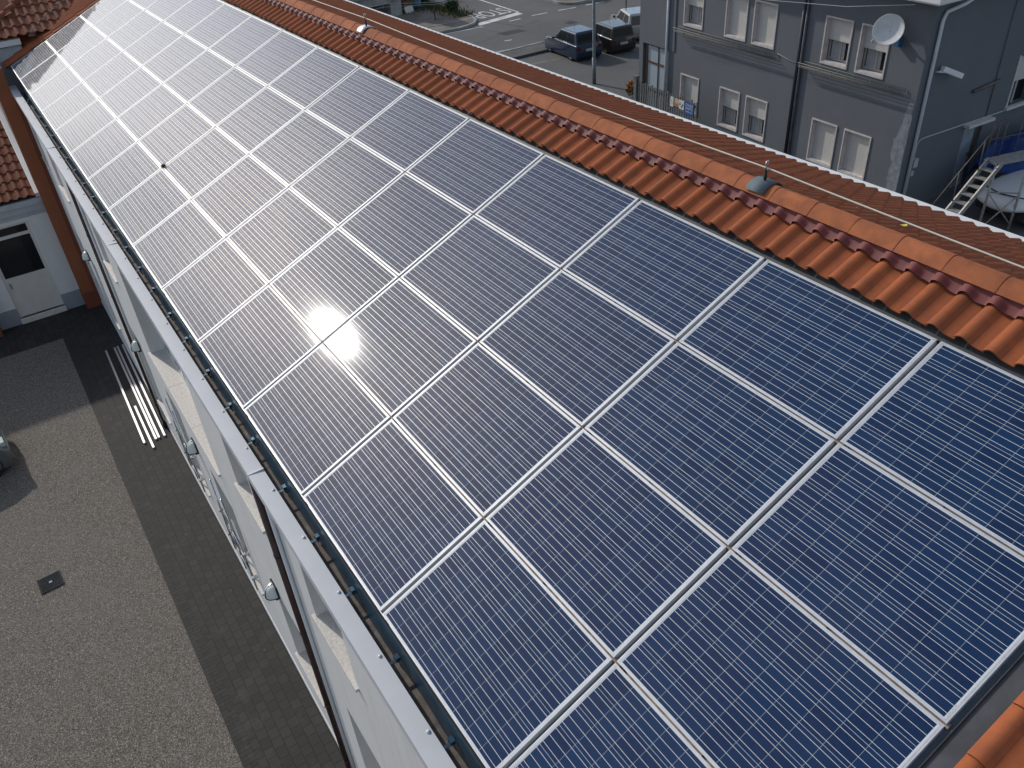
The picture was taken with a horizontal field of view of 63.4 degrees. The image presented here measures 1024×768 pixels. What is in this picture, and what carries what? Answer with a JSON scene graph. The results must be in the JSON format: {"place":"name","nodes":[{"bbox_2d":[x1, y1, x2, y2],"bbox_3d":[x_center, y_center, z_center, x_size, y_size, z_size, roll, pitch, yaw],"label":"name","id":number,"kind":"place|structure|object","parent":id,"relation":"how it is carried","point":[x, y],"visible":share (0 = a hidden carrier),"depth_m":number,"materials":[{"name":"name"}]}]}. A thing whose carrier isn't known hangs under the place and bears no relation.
{"place":"outdoors","nodes":[
{"label":"outdoors","id":0,"kind":"place"},
{"bbox_2d":[0,338,243,767],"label":"gravel yard","id":1,"kind":"structure","parent":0,"point":[100,666],"depth_m":13.99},
{"bbox_2d":[0,425,14,476],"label":"parked car","id":2,"kind":"object","parent":1,"relation":"on","point":[7,457],"visible":1,"depth_m":17.01,"materials":[{"name":"grey metal"}]},
{"bbox_2d":[37,570,64,594],"bbox_3d":[-8.140,3.499,14.633,0.380,0.024,0.380,-27,42,-28],"label":"drain grate","id":3,"kind":"object","parent":1,"relation":"on","point":[50,582],"visible":1,"depth_m":14.62,"materials":[{"name":"metal"}]},
{"bbox_2d":[0,304,345,767],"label":"paving","id":4,"kind":"structure","parent":0,"point":[283,722],"depth_m":14.67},
{"bbox_2d":[116,346,159,438],"bbox_3d":[-8.719,0.108,19.276,0.044,0.042,4.411,-23,40,-24],"label":"metal profile","id":5,"kind":"object","parent":4,"relation":"on","point":[143,403],"visible":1,"depth_m":19.05,"materials":[{"name":"metal"}]},
{"bbox_2d":[64,338,260,767],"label":"paving edge","id":6,"kind":"object","parent":4,"relation":"on","point":[240,740],"visible":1,"depth_m":14.42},
{"bbox_2d":[368,3,473,30],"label":"verge ground","id":7,"kind":"structure","parent":0,"point":[425,18],"depth_m":46.73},
{"bbox_2d":[400,0,476,18],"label":"grass","id":8,"kind":"structure","parent":7,"relation":"on","point":[442,9],"depth_m":48.22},
{"bbox_2d":[0,0,1023,346],"bbox_3d":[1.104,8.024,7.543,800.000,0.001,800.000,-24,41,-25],"label":"ground","id":9,"kind":"structure","parent":0,"point":[616,72],"depth_m":42.59,"materials":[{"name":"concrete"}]},
{"bbox_2d":[0,0,101,336],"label":"annex building","id":10,"kind":"structure","parent":9,"relation":"on","point":[44,271],"depth_m":21.19,"materials":[{"name":"white paint"}]},
{"bbox_2d":[0,221,63,316],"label":"door","id":11,"kind":"structure","parent":10,"relation":"in","point":[27,278],"depth_m":21.61,"materials":[{"name":"white"}]},
{"bbox_2d":[348,0,401,15],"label":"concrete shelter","id":12,"kind":"object","parent":9,"relation":"on","point":[390,9],"visible":0.21,"depth_m":47.58,"materials":[{"name":"concrete"}]},
{"bbox_2d":[0,0,1023,767],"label":"white building","id":13,"kind":"structure","parent":9,"relation":"on","point":[376,700],"depth_m":8.27,"materials":[{"name":"paint"}]},
{"bbox_2d":[148,336,220,476],"bbox_3d":[-5.049,-0.484,12.261,0.322,2.042,3.850,-24,41,-25],"label":"window","id":14,"kind":"structure","parent":13,"relation":"in","point":[170,372],"depth_m":13.11,"materials":[{"name":"glass"}]},
{"bbox_2d":[234,480,265,534],"bbox_3d":[-2.959,0.935,9.353,0.322,1.142,1.000,-24,41,-25],"label":"window","id":15,"kind":"structure","parent":13,"relation":"in","point":[243,488],"depth_m":9.69,"materials":[{"name":"glass"}]},
{"bbox_2d":[17,76,484,765],"bbox_3d":[-5.491,-2.172,11.688,0.028,0.041,22.520,-42,46,-8],"label":"mounting rail","id":16,"kind":"object","parent":13,"relation":"attached to","point":[299,492],"visible":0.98,"depth_m":6.95,"materials":[{"name":"metal"}]},
{"bbox_2d":[11,41,55,78],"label":"solar panel","id":17,"kind":"object","parent":16,"relation":"on","point":[29,62],"visible":1,"depth_m":18.96,"materials":[{"name":"blue glass"}]},
{"bbox_2d":[20,53,67,93],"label":"solar panel","id":18,"kind":"object","parent":16,"relation":"on","point":[43,73],"visible":1,"depth_m":17.92,"materials":[{"name":"blue glass"}]},
{"bbox_2d":[30,66,81,111],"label":"solar panel","id":19,"kind":"object","parent":16,"relation":"on","point":[55,88],"visible":1,"depth_m":16.88,"materials":[{"name":"blue glass"}]},
{"bbox_2d":[42,82,97,130],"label":"solar panel","id":20,"kind":"object","parent":16,"relation":"on","point":[69,105],"visible":1,"depth_m":15.84,"materials":[{"name":"blue glass"}]},
{"bbox_2d":[55,99,115,153],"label":"solar panel","id":21,"kind":"object","parent":16,"relation":"on","point":[85,125],"visible":1,"depth_m":14.80,"materials":[{"name":"blue glass"}]},
{"bbox_2d":[70,119,136,179],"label":"solar panel","id":22,"kind":"object","parent":16,"relation":"on","point":[103,148],"visible":1,"depth_m":13.76,"materials":[{"name":"blue glass"}]},
{"bbox_2d":[88,142,160,209],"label":"solar panel","id":23,"kind":"object","parent":16,"relation":"on","point":[124,174],"visible":1,"depth_m":12.72,"materials":[{"name":"blue glass"}]},
{"bbox_2d":[108,169,190,245],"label":"solar panel","id":24,"kind":"object","parent":16,"relation":"on","point":[148,206],"visible":1,"depth_m":11.69,"materials":[{"name":"blue glass"}]},
{"bbox_2d":[133,200,224,288],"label":"solar panel","id":25,"kind":"object","parent":16,"relation":"on","point":[176,244],"visible":1,"depth_m":10.64,"materials":[{"name":"blue glass"}]},
{"bbox_2d":[162,238,268,341],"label":"solar panel","id":26,"kind":"object","parent":16,"relation":"on","point":[210,291],"visible":1,"depth_m":9.60,"materials":[{"name":"blue glass"}]},
{"bbox_2d":[198,285,321,408],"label":"solar panel","id":27,"kind":"object","parent":16,"relation":"on","point":[260,343],"visible":1,"depth_m":8.56,"materials":[{"name":"blue glass"}]},
{"bbox_2d":[244,343,390,495],"bbox_3d":[-1.815,0.277,7.590,0.988,0.040,1.471,-42,46,-8],"label":"solar panel","id":28,"kind":"object","parent":16,"relation":"on","point":[317,415],"visible":1,"depth_m":7.51,"materials":[{"name":"blue glass"}]},
{"bbox_2d":[303,419,482,612],"bbox_3d":[-0.983,0.977,6.554,0.988,0.040,1.471,-42,46,-8],"label":"solar panel","id":29,"kind":"object","parent":16,"relation":"on","point":[396,514],"visible":1,"depth_m":6.47,"materials":[{"name":"blue glass"}]},
{"bbox_2d":[382,520,612,767],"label":"solar panel","id":30,"kind":"object","parent":16,"relation":"on","point":[511,658],"visible":1,"depth_m":5.43,"materials":[{"name":"blue glass"}]},
{"bbox_2d":[509,663,711,767],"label":"solar panel","id":31,"kind":"object","parent":16,"relation":"on","point":[613,716],"visible":1,"depth_m":4.83,"materials":[{"name":"blue glass"}]},
{"bbox_2d":[265,578,279,600],"bbox_3d":[-3.162,2.711,10.837,0.166,0.223,0.210,-24,41,-25],"label":"wall lamp","id":32,"kind":"object","parent":13,"relation":"attached to","point":[271,592],"visible":1,"depth_m":10.79,"materials":[{"name":"silver metal"}]},
{"bbox_2d":[295,650,325,707],"bbox_3d":[-2.724,3.470,11.142,0.322,1.462,1.050,-24,41,-25],"label":"window","id":33,"kind":"structure","parent":13,"relation":"in","point":[303,658],"depth_m":11.60,"materials":[{"name":"white paint"}]},
{"bbox_2d":[311,610,359,692],"bbox_3d":[-1.617,2.064,7.679,0.322,1.142,1.050,-24,41,-25],"label":"window","id":34,"kind":"structure","parent":13,"relation":"in","point":[325,622],"depth_m":8.02,"materials":[{"name":"white paint"}]},
{"bbox_2d":[47,43,714,767],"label":"mounting rail","id":35,"kind":"object","parent":13,"relation":"on","point":[449,481],"visible":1,"depth_m":6.16,"materials":[{"name":"silver metal"}]},
{"bbox_2d":[46,16,91,52],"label":"solar panel","id":36,"kind":"object","parent":35,"relation":"on","point":[70,32],"visible":1,"depth_m":19.11,"materials":[{"name":"blue glass"}]},
{"bbox_2d":[57,26,106,65],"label":"solar panel","id":37,"kind":"object","parent":35,"relation":"on","point":[81,45],"visible":1,"depth_m":18.07,"materials":[{"name":"blue glass"}]},
{"bbox_2d":[69,39,122,80],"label":"solar panel","id":38,"kind":"object","parent":35,"relation":"on","point":[95,59],"visible":1,"depth_m":17.02,"materials":[{"name":"blue glass"}]},
{"bbox_2d":[83,52,140,97],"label":"solar panel","id":39,"kind":"object","parent":35,"relation":"on","point":[110,75],"visible":1,"depth_m":15.99,"materials":[{"name":"blue glass"}]},
{"bbox_2d":[99,67,161,117],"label":"solar panel","id":40,"kind":"object","parent":35,"relation":"on","point":[129,92],"visible":1,"depth_m":14.95,"materials":[{"name":"blue glass"}]},
{"bbox_2d":[117,84,186,140],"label":"solar panel","id":41,"kind":"object","parent":35,"relation":"on","point":[151,111],"visible":1,"depth_m":13.91,"materials":[{"name":"blue glass"}]},
{"bbox_2d":[138,104,214,165],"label":"solar panel","id":42,"kind":"object","parent":35,"relation":"on","point":[176,134],"visible":1,"depth_m":12.87,"materials":[{"name":"blue glass"}]},
{"bbox_2d":[163,127,248,198],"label":"solar panel","id":43,"kind":"object","parent":35,"relation":"on","point":[204,162],"visible":1,"depth_m":11.83,"materials":[{"name":"blue glass"}]},
{"bbox_2d":[192,155,288,236],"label":"solar panel","id":44,"kind":"object","parent":35,"relation":"on","point":[238,195],"visible":1,"depth_m":10.79,"materials":[{"name":"blue glass"}]},
{"bbox_2d":[227,188,336,283],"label":"solar panel","id":45,"kind":"object","parent":35,"relation":"on","point":[279,235],"visible":1,"depth_m":9.75,"materials":[{"name":"blue glass"}]},
{"bbox_2d":[270,228,397,341],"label":"solar panel","id":46,"kind":"object","parent":35,"relation":"on","point":[332,283],"visible":1,"depth_m":8.71,"materials":[{"name":"blue glass"}]},
{"bbox_2d":[323,278,476,415],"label":"solar panel","id":47,"kind":"object","parent":35,"relation":"on","point":[397,346],"visible":1,"depth_m":7.66,"materials":[{"name":"blue glass"}]},
{"bbox_2d":[393,343,580,517],"bbox_3d":[-0.246,0.317,6.700,0.988,0.040,1.471,-42,46,-8],"label":"solar panel","id":48,"kind":"object","parent":35,"relation":"on","point":[487,431],"visible":1,"depth_m":6.62,"materials":[{"name":"blue glass"}]},
{"bbox_2d":[486,429,726,658],"bbox_3d":[0.585,1.015,5.662,0.988,0.040,1.471,-42,46,-8],"label":"solar panel","id":49,"kind":"object","parent":35,"relation":"on","point":[618,556],"visible":1,"depth_m":5.57,"materials":[{"name":"blue glass"}]},
{"bbox_2d":[617,550,944,767],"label":"solar panel","id":50,"kind":"object","parent":35,"relation":"on","point":[730,659],"visible":1,"depth_m":4.63,"materials":[{"name":"blue glass"}]},
{"bbox_2d":[83,18,950,730],"bbox_3d":[-4.022,-3.500,11.970,0.032,0.072,22.520,-42,46,-8],"label":"mounting rail","id":51,"kind":"object","parent":13,"relation":"on","point":[947,726],"visible":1,"depth_m":5.76,"materials":[{"name":"silver metal"}]},
{"bbox_2d":[80,0,127,25],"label":"solar panel","id":52,"kind":"object","parent":51,"relation":"on","point":[93,15],"visible":1,"depth_m":19.18,"materials":[{"name":"blue glass"}]},
{"bbox_2d":[93,0,143,37],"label":"solar panel","id":53,"kind":"object","parent":51,"relation":"on","point":[115,20],"visible":1,"depth_m":18.21,"materials":[{"name":"blue glass"}]},
{"bbox_2d":[108,10,162,50],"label":"solar panel","id":54,"kind":"object","parent":51,"relation":"on","point":[133,31],"visible":1,"depth_m":17.17,"materials":[{"name":"blue glass"}]},
{"bbox_2d":[124,22,183,65],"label":"solar panel","id":55,"kind":"object","parent":51,"relation":"on","point":[151,44],"visible":1,"depth_m":16.14,"materials":[{"name":"blue glass"}]},
{"bbox_2d":[142,35,207,82],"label":"solar panel","id":56,"kind":"object","parent":51,"relation":"on","point":[173,59],"visible":1,"depth_m":15.10,"materials":[{"name":"blue glass"}]},
{"bbox_2d":[163,50,234,103],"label":"solar panel","id":57,"kind":"object","parent":51,"relation":"on","point":[193,79],"visible":1,"depth_m":14.06,"materials":[{"name":"blue glass"}]},
{"bbox_2d":[188,67,266,126],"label":"solar panel","id":58,"kind":"object","parent":51,"relation":"on","point":[224,97],"visible":1,"depth_m":13.02,"materials":[{"name":"blue glass"}]},
{"bbox_2d":[216,87,303,153],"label":"solar panel","id":59,"kind":"object","parent":51,"relation":"on","point":[257,120],"visible":1,"depth_m":11.98,"materials":[{"name":"blue glass"}]},
{"bbox_2d":[250,110,349,186],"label":"solar panel","id":60,"kind":"object","parent":51,"relation":"on","point":[297,148],"visible":1,"depth_m":10.94,"materials":[{"name":"blue glass"}]},
{"bbox_2d":[290,138,403,226],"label":"solar panel","id":61,"kind":"object","parent":51,"relation":"on","point":[344,182],"visible":1,"depth_m":9.89,"materials":[{"name":"blue glass"}]},
{"bbox_2d":[339,173,472,276],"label":"solar panel","id":62,"kind":"object","parent":51,"relation":"on","point":[403,224],"visible":1,"depth_m":8.85,"materials":[{"name":"blue glass"}]},
{"bbox_2d":[400,215,559,340],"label":"solar panel","id":63,"kind":"object","parent":51,"relation":"on","point":[475,277],"visible":1,"depth_m":7.81,"materials":[{"name":"blue glass"}]},
{"bbox_2d":[479,270,674,426],"bbox_3d":[0.491,-0.342,6.847,0.988,0.040,1.471,-42,46,-8],"label":"solar panel","id":64,"kind":"object","parent":51,"relation":"on","point":[579,352],"visible":1,"depth_m":6.77,"materials":[{"name":"blue glass"}]},
{"bbox_2d":[585,342,834,545],"bbox_3d":[1.323,0.357,5.810,0.988,0.040,1.471,-42,46,-8],"label":"solar panel","id":65,"kind":"object","parent":51,"relation":"on","point":[727,459],"visible":1,"depth_m":5.72,"materials":[{"name":"blue glass"}]},
{"bbox_2d":[732,443,1023,724],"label":"solar panel","id":66,"kind":"object","parent":51,"relation":"on","point":[916,595],"visible":1,"depth_m":4.70,"materials":[{"name":"blue glass"}]},
{"bbox_2d":[129,0,1023,557],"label":"mounting rail","id":67,"kind":"object","parent":13,"relation":"on","point":[685,346],"visible":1,"depth_m":6.07,"materials":[{"name":"silver metal"}]},
{"bbox_2d":[146,0,191,21],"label":"solar panel","id":68,"kind":"object","parent":67,"relation":"on","point":[163,10],"visible":1,"depth_m":17.21,"materials":[{"name":"blue glass"}]},
{"bbox_2d":[164,0,224,34],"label":"solar panel","id":69,"kind":"object","parent":67,"relation":"on","point":[186,18],"visible":1,"depth_m":16.24,"materials":[{"name":"blue glass"}]},
{"bbox_2d":[185,4,250,49],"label":"solar panel","id":70,"kind":"object","parent":67,"relation":"on","point":[216,26],"visible":1,"depth_m":15.25,"materials":[{"name":"blue glass"}]},
{"bbox_2d":[209,16,281,66],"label":"solar panel","id":71,"kind":"object","parent":67,"relation":"on","point":[235,47],"visible":1,"depth_m":14.20,"materials":[{"name":"blue glass"}]},
{"bbox_2d":[236,30,316,85],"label":"solar panel","id":72,"kind":"object","parent":67,"relation":"on","point":[273,59],"visible":1,"depth_m":13.17,"materials":[{"name":"blue glass"}]},
{"bbox_2d":[268,47,358,109],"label":"solar panel","id":73,"kind":"object","parent":67,"relation":"on","point":[311,78],"visible":1,"depth_m":12.12,"materials":[{"name":"blue glass"}]},
{"bbox_2d":[306,67,408,137],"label":"solar panel","id":74,"kind":"object","parent":67,"relation":"on","point":[355,102],"visible":1,"depth_m":11.09,"materials":[{"name":"blue glass"}]},
{"bbox_2d":[351,90,468,171],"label":"solar panel","id":75,"kind":"object","parent":67,"relation":"on","point":[409,129],"visible":1,"depth_m":10.04,"materials":[{"name":"blue glass"}]},
{"bbox_2d":[406,119,543,214],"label":"solar panel","id":76,"kind":"object","parent":67,"relation":"on","point":[473,167],"visible":1,"depth_m":9.00,"materials":[{"name":"blue glass"}]},
{"bbox_2d":[475,154,639,268],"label":"solar panel","id":77,"kind":"object","parent":67,"relation":"on","point":[557,213],"visible":1,"depth_m":7.96,"materials":[{"name":"blue glass"}]},
{"bbox_2d":[563,200,764,340],"bbox_3d":[1.229,-1.001,6.994,0.988,0.040,1.471,-42,46,-8],"label":"solar panel","id":78,"kind":"object","parent":67,"relation":"on","point":[674,277],"visible":1,"depth_m":6.92,"materials":[{"name":"blue glass"}]},
{"bbox_2d":[679,259,936,439],"bbox_3d":[2.061,-0.302,5.958,0.988,0.040,1.471,-42,46,-8],"label":"solar panel","id":79,"kind":"object","parent":67,"relation":"on","point":[833,364],"visible":1,"depth_m":5.87,"materials":[{"name":"blue glass"}]},
{"bbox_2d":[840,341,1023,556],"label":"solar panel","id":80,"kind":"object","parent":67,"relation":"on","point":[941,423],"visible":1,"depth_m":5.08,"materials":[{"name":"blue glass"}]},
{"bbox_2d":[745,160,782,194],"bbox_3d":[2.082,-1.723,6.810,0.248,0.234,0.190,-24,41,-25],"label":"lifeline anchor","id":81,"kind":"object","parent":13,"relation":"on","point":[760,184],"visible":1,"depth_m":6.82,"materials":[{"name":"grey metal"}]},
{"bbox_2d":[313,0,1023,268],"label":"lifeline cable","id":82,"kind":"object","parent":81,"relation":"attached to","point":[981,251],"visible":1,"depth_m":6.94,"materials":[{"name":"grey metal"}]},
{"bbox_2d":[545,25,601,60],"bbox_3d":[2.876,-16.356,39.324,1.620,1.416,3.008,-20,39,-20],"label":"parked car","id":83,"kind":"object","parent":9,"relation":"on","point":[571,43],"visible":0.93,"depth_m":38.50,"materials":[{"name":"blue paint"}]},
{"bbox_2d":[592,0,595,83],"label":"lamp post","id":84,"kind":"object","parent":9,"relation":"on","point":[593,47],"visible":1,"depth_m":34.80,"materials":[{"name":"metal"}]},
{"bbox_2d":[595,18,635,53],"bbox_3d":[4.596,-16.915,39.935,1.560,1.375,3.008,-19,39,-19],"label":"parked car","id":85,"kind":"object","parent":9,"relation":"on","point":[615,36],"visible":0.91,"depth_m":38.97,"materials":[{"name":"grey paint"}]},
{"bbox_2d":[609,7,639,39],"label":"parked car","id":86,"kind":"object","parent":9,"relation":"on","point":[631,15],"visible":0.36,"depth_m":40.55,"materials":[{"name":"silver metal"}]},
{"bbox_2d":[633,75,697,121],"bbox_3d":[5.468,-9.826,29.838,0.180,1.760,3.516,-22,40,-22],"label":"picket fence","id":87,"kind":"object","parent":9,"relation":"on","point":[639,94],"visible":0.38,"depth_m":29.90,"materials":[{"name":"grey wood"}]},
{"bbox_2d":[639,0,1023,201],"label":"grey building","id":88,"kind":"structure","parent":9,"relation":"on","point":[926,136],"depth_m":24.32,"materials":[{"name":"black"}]},
{"bbox_2d":[679,73,698,115],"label":"window","id":89,"kind":"structure","parent":88,"relation":"in","point":[689,87],"depth_m":29.88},
{"bbox_2d":[683,0,704,29],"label":"window","id":90,"kind":"structure","parent":88,"relation":"in","point":[696,7],"depth_m":28.46,"materials":[{"name":"white"}]},
{"bbox_2d":[673,26,777,58],"bbox_3d":[6.931,-11.304,27.367,0.252,0.168,4.785,-22,40,-22],"label":"planter rack","id":91,"kind":"object","parent":88,"relation":"attached to","point":[725,44],"visible":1,"depth_m":27.25,"materials":[{"name":"silver metal"}]},
{"bbox_2d":[716,86,739,131],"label":"window","id":92,"kind":"structure","parent":88,"relation":"in","point":[730,99],"depth_m":28.56,"materials":[{"name":"white"}]},
{"bbox_2d":[724,0,748,41],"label":"window","id":93,"kind":"structure","parent":88,"relation":"in","point":[736,17],"depth_m":26.82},
{"bbox_2d":[742,95,767,142],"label":"window","id":94,"kind":"structure","parent":88,"relation":"in","point":[756,108],"depth_m":27.65,"materials":[{"name":"white"}]},
{"bbox_2d":[751,0,778,49],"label":"window","id":95,"kind":"structure","parent":88,"relation":"in","point":[765,18],"depth_m":25.87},
{"bbox_2d":[806,117,837,168],"bbox_3d":[9.553,-7.409,25.454,0.197,1.335,0.990,-22,40,-22],"label":"window","id":96,"kind":"structure","parent":88,"relation":"in","point":[822,138],"depth_m":25.53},
{"bbox_2d":[819,15,854,69],"bbox_3d":[9.382,-9.803,23.756,0.272,1.315,0.990,-22,40,-22],"label":"window","id":97,"kind":"structure","parent":88,"relation":"in","point":[839,31],"depth_m":23.86,"materials":[{"name":"white"}]},
{"bbox_2d":[798,61,906,95],"bbox_3d":[9.589,-8.723,23.584,0.252,0.168,3.715,-22,40,-22],"label":"planter rack","id":98,"kind":"object","parent":88,"relation":"attached to","point":[850,80],"visible":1,"depth_m":23.48,"materials":[{"name":"silver metal"}]},
{"bbox_2d":[837,128,871,180],"bbox_3d":[10.180,-6.799,24.560,0.197,1.335,0.990,-22,40,-22],"label":"window","id":99,"kind":"structure","parent":88,"relation":"in","point":[853,159],"depth_m":24.64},
{"bbox_2d":[854,23,889,79],"bbox_3d":[10.019,-9.184,22.848,0.272,1.315,0.990,-22,40,-22],"label":"window","id":100,"kind":"structure","parent":88,"relation":"in","point":[875,54],"depth_m":23.03,"materials":[{"name":"white"}]},
{"bbox_2d":[871,14,904,46],"bbox_3d":[9.890,-9.225,21.720,0.840,0.818,0.467,1,37,7],"label":"satellite dish","id":101,"kind":"object","parent":88,"relation":"attached to","point":[888,29],"visible":1,"depth_m":21.75,"materials":[{"name":"white"}]},
{"bbox_2d":[949,126,978,187],"bbox_3d":[13.420,-6.781,24.706,0.790,1.890,0.100,-22,40,-22],"label":"side door","id":102,"kind":"structure","parent":88,"relation":"in","point":[969,135],"depth_m":24.70,"materials":[{"name":"glass"}]},
{"bbox_2d":[1004,55,1023,110],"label":"window","id":103,"kind":"structure","parent":88,"relation":"in","point":[1017,85],"depth_m":24.38,"materials":[{"name":"plastic"}]},
{"bbox_2d":[932,115,1023,231],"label":"metal stair","id":104,"kind":"object","parent":9,"relation":"on","point":[999,161],"visible":0.69,"depth_m":21.89,"materials":[{"name":"metal"}]},
{"bbox_2d":[956,130,1023,187],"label":"tarpaulin","id":105,"kind":"object","parent":9,"relation":"on","point":[1008,144],"visible":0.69,"depth_m":23.69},
{"bbox_2d":[976,170,1023,222],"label":"white vehicle","id":106,"kind":"object","parent":9,"relation":"on","point":[1010,182],"visible":0.75,"depth_m":22.66,"materials":[{"name":"paint"}]},
{"bbox_2d":[500,43,547,58],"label":"pavement","id":107,"kind":"structure","parent":0,"point":[530,50],"depth_m":40.19,"materials":[{"name":"concrete"}]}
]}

